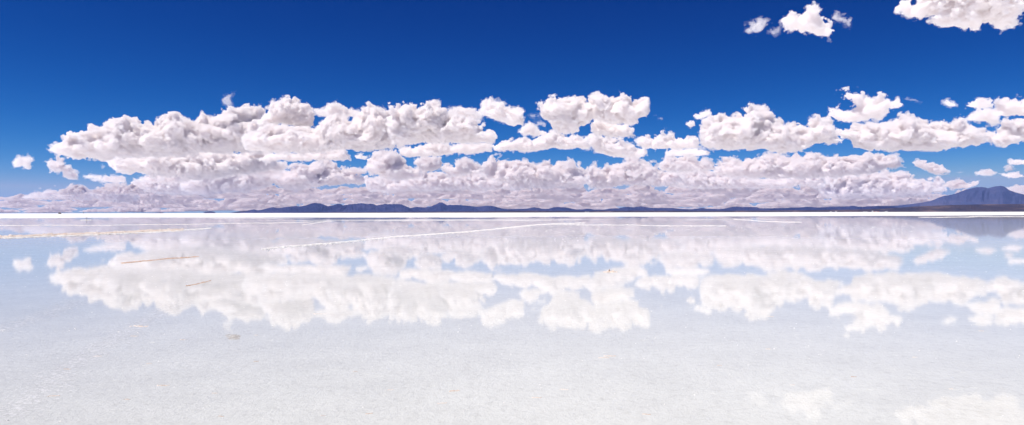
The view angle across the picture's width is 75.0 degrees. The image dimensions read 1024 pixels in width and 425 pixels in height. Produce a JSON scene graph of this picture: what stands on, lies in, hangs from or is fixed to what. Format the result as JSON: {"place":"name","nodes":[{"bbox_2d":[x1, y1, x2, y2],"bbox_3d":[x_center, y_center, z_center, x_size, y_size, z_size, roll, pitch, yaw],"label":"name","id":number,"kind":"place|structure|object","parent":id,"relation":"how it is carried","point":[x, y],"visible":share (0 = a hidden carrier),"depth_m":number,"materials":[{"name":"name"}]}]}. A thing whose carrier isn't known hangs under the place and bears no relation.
{"place":"outdoors","nodes":[
{"label":"outdoors","id":0,"kind":"place"},
{"bbox_2d":[0,299,97,333],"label":"salt track","id":1,"kind":"structure","parent":0,"point":[65,312],"depth_m":11.10,"materials":[{"name":"white"}]},
{"bbox_2d":[0,298,198,420],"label":"salt track","id":2,"kind":"structure","parent":0,"point":[60,376],"depth_m":7.55,"materials":[{"name":"white"}]},
{"bbox_2d":[0,221,329,225],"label":"salt ridge","id":3,"kind":"structure","parent":0,"point":[147,224],"depth_m":98.50,"materials":[{"name":"white"}]},
{"bbox_2d":[233,203,428,212],"bbox_3d":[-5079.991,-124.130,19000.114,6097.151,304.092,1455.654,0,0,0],"label":"mountain range","id":4,"kind":"structure","parent":0,"point":[323,208],"depth_m":18815.00,"materials":[{"name":"stone"}]},
{"bbox_2d":[412,202,506,211],"bbox_3d":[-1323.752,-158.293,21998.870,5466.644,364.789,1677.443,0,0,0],"label":"mountain range","id":5,"kind":"structure","parent":0,"point":[440,207],"depth_m":21836.63,"materials":[{"name":"stone"}]},
{"bbox_2d":[0,215,1023,424],"bbox_3d":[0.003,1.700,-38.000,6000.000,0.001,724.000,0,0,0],"label":"water","id":6,"kind":"structure","parent":0,"point":[405,324],"depth_m":10.42,"materials":[{"name":"liquid"}]},
{"bbox_2d":[0,228,183,237],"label":"salt ridge","id":7,"kind":"structure","parent":6,"relation":"on","point":[96,232],"depth_m":55.26,"materials":[{"name":"white"}]},
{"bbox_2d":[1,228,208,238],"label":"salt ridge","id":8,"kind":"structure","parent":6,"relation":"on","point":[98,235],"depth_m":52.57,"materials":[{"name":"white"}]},
{"bbox_2d":[122,256,198,262],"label":"salt ridge","id":9,"kind":"structure","parent":6,"relation":"on","point":[159,259],"depth_m":24.36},
{"bbox_2d":[225,334,239,339],"bbox_3d":[-3.822,1.706,9.162,0.219,0.008,0.454,0,0,-23],"label":"mud patch","id":10,"kind":"object","parent":6,"relation":"on","point":[236,337],"visible":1,"depth_m":9.16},
{"bbox_2d":[263,222,580,249],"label":"salt ridge","id":11,"kind":"structure","parent":6,"relation":"on","point":[306,245],"depth_m":45.73,"materials":[{"name":"white"}]},
{"bbox_2d":[4,225,1019,421],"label":"salt crumbs","id":12,"kind":"object","parent":6,"relation":"on","point":[544,270],"visible":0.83,"depth_m":48.89,"materials":[{"name":"white"}]},
{"bbox_2d":[547,224,714,226],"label":"salt ridge","id":13,"kind":"structure","parent":6,"relation":"on","point":[628,225],"depth_m":85.47,"materials":[{"name":"white"}]},
{"bbox_2d":[0,212,1023,220],"bbox_3d":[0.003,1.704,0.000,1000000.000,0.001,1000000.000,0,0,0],"label":"ground","id":14,"kind":"structure","parent":0,"point":[325,215],"depth_m":462.89,"materials":[{"name":"white"}]},
{"bbox_2d":[0,0,1023,212],"label":"sky","id":15,"kind":"structure","parent":0,"point":[107,106],"materials":[{"name":"blue"}]},
{"bbox_2d":[488,206,683,210],"bbox_3d":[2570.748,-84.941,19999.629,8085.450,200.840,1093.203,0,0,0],"label":"hills","id":16,"kind":"structure","parent":0,"point":[640,208],"depth_m":19895.09,"materials":[{"name":"stone"}]},
{"bbox_2d":[327,204,1023,212],"bbox_3d":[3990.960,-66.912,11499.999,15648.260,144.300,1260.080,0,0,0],"label":"shore plain","id":17,"kind":"structure","parent":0,"point":[985,208],"depth_m":11318.20,"materials":[{"name":"soil"}]},
{"bbox_2d":[672,206,861,210],"bbox_3d":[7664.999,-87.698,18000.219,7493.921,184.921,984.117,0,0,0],"label":"hills","id":18,"kind":"structure","parent":0,"point":[791,208],"depth_m":17899.32,"materials":[{"name":"stone"}]},
{"bbox_2d":[861,206,897,208],"bbox_3d":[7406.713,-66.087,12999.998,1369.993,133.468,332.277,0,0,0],"label":"hills","id":19,"kind":"structure","parent":0,"point":[875,207],"depth_m":12974.01,"materials":[{"name":"blue stone"}]},
{"bbox_2d":[894,186,1023,207],"bbox_3d":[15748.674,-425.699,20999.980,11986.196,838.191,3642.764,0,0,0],"label":"mountain","id":20,"kind":"structure","parent":0,"point":[991,195],"depth_m":20556.09,"materials":[{"name":"stone"}]},
{"bbox_2d":[937,216,1023,217],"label":"salt ridge","id":21,"kind":"structure","parent":0,"point":[992,216],"depth_m":230.82,"materials":[{"name":"white"}]}
]}

